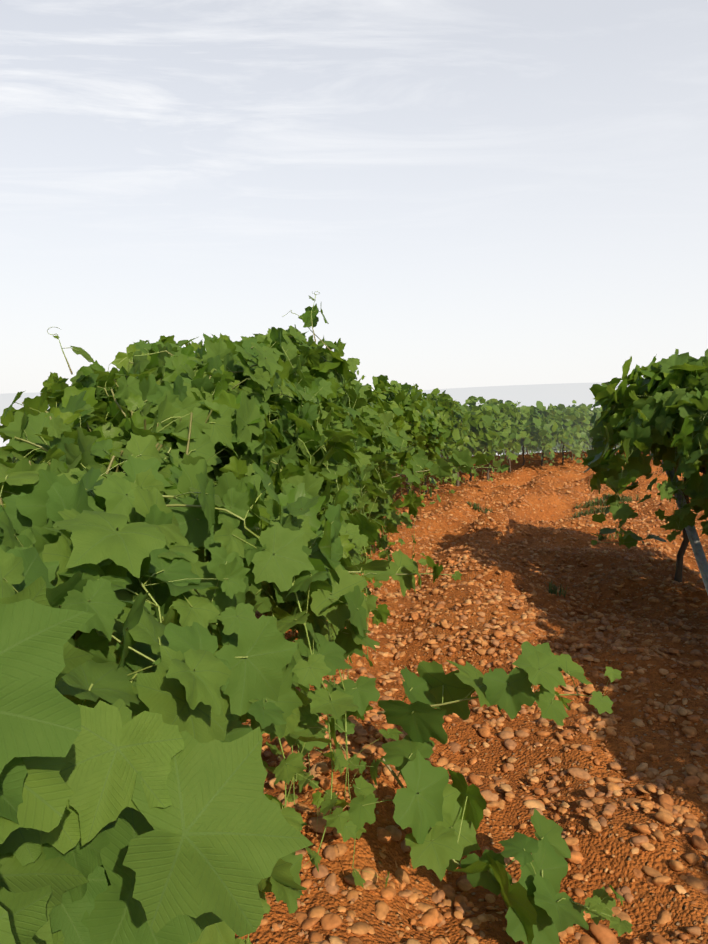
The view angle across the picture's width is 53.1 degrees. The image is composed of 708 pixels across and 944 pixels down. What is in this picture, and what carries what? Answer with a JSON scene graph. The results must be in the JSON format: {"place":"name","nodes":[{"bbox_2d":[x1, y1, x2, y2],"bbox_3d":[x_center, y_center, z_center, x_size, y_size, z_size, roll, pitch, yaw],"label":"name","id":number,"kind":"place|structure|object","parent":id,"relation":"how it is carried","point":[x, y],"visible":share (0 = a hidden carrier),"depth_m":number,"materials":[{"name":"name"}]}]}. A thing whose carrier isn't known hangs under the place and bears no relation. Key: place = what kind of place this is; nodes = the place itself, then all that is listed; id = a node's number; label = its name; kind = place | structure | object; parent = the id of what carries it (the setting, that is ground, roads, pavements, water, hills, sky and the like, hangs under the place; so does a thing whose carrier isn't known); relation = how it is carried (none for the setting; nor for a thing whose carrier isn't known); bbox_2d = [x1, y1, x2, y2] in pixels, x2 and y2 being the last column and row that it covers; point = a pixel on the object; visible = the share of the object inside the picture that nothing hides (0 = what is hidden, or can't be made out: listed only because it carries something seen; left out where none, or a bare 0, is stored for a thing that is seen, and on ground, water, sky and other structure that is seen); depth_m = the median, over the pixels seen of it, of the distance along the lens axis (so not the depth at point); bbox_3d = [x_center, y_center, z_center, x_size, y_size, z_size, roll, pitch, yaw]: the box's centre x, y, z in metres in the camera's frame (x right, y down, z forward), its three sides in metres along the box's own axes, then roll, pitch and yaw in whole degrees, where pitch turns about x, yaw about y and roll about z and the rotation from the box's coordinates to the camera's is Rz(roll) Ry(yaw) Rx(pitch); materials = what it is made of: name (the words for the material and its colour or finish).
{"place":"outdoors","nodes":[
{"label":"outdoors","id":0,"kind":"place"},
{"bbox_2d":[0,382,629,424],"bbox_3d":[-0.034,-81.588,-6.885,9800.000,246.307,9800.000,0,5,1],"label":"distant hills","id":1,"kind":"structure","parent":0,"point":[565,394],"depth_m":4365.02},
{"bbox_2d":[0,0,707,455],"label":"sky","id":2,"kind":"structure","parent":0,"point":[471,193],"materials":[{"name":"white"}]},
{"bbox_2d":[235,450,707,943],"bbox_3d":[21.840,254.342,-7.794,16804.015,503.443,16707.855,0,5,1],"label":"terrain","id":3,"kind":"structure","parent":0,"point":[644,908],"depth_m":2.90,"materials":[{"name":"red soil"}]},
{"bbox_2d":[0,469,331,943],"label":"vine leaves","id":4,"kind":"object","parent":3,"relation":"on","point":[141,808],"visible":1,"depth_m":0.62,"materials":[{"name":"green plant"}]},
{"bbox_2d":[7,394,620,483],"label":"vine leaves","id":5,"kind":"object","parent":3,"relation":"on","point":[496,425],"visible":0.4,"depth_m":14.20,"materials":[{"name":"green plant"}]},
{"bbox_2d":[0,296,707,943],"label":"vine leaves","id":6,"kind":"object","parent":3,"relation":"on","point":[172,388],"visible":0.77,"depth_m":2.02,"materials":[{"name":"green plant"}]},
{"bbox_2d":[0,291,707,943],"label":"vine shoots","id":7,"kind":"object","parent":3,"relation":"on","point":[188,451],"visible":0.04,"depth_m":1.94,"materials":[{"name":"green plant"}]},
{"bbox_2d":[247,463,707,943],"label":"stones","id":8,"kind":"object","parent":3,"relation":"on","point":[668,812],"visible":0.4,"depth_m":2.86,"materials":[{"name":"brown stone"}]},
{"bbox_2d":[357,349,707,560],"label":"vine leaves","id":9,"kind":"object","parent":3,"relation":"on","point":[432,412],"visible":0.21,"depth_m":5.41,"materials":[{"name":"green plant"}]},
{"bbox_2d":[402,438,704,582],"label":"vine trunks","id":10,"kind":"object","parent":3,"relation":"on","point":[679,559],"visible":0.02,"depth_m":5.32,"materials":[{"name":"brown plant"}]},
{"bbox_2d":[662,461,707,593],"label":"steel trellis post","id":11,"kind":"object","parent":3,"relation":"on","point":[698,551],"visible":0.54,"depth_m":4.82,"materials":[{"name":"grey metal"}]},
{"bbox_2d":[467,493,639,597],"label":"weedy grass","id":12,"kind":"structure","parent":0,"point":[589,503],"depth_m":9.23,"materials":[{"name":"green plant"}]}
]}

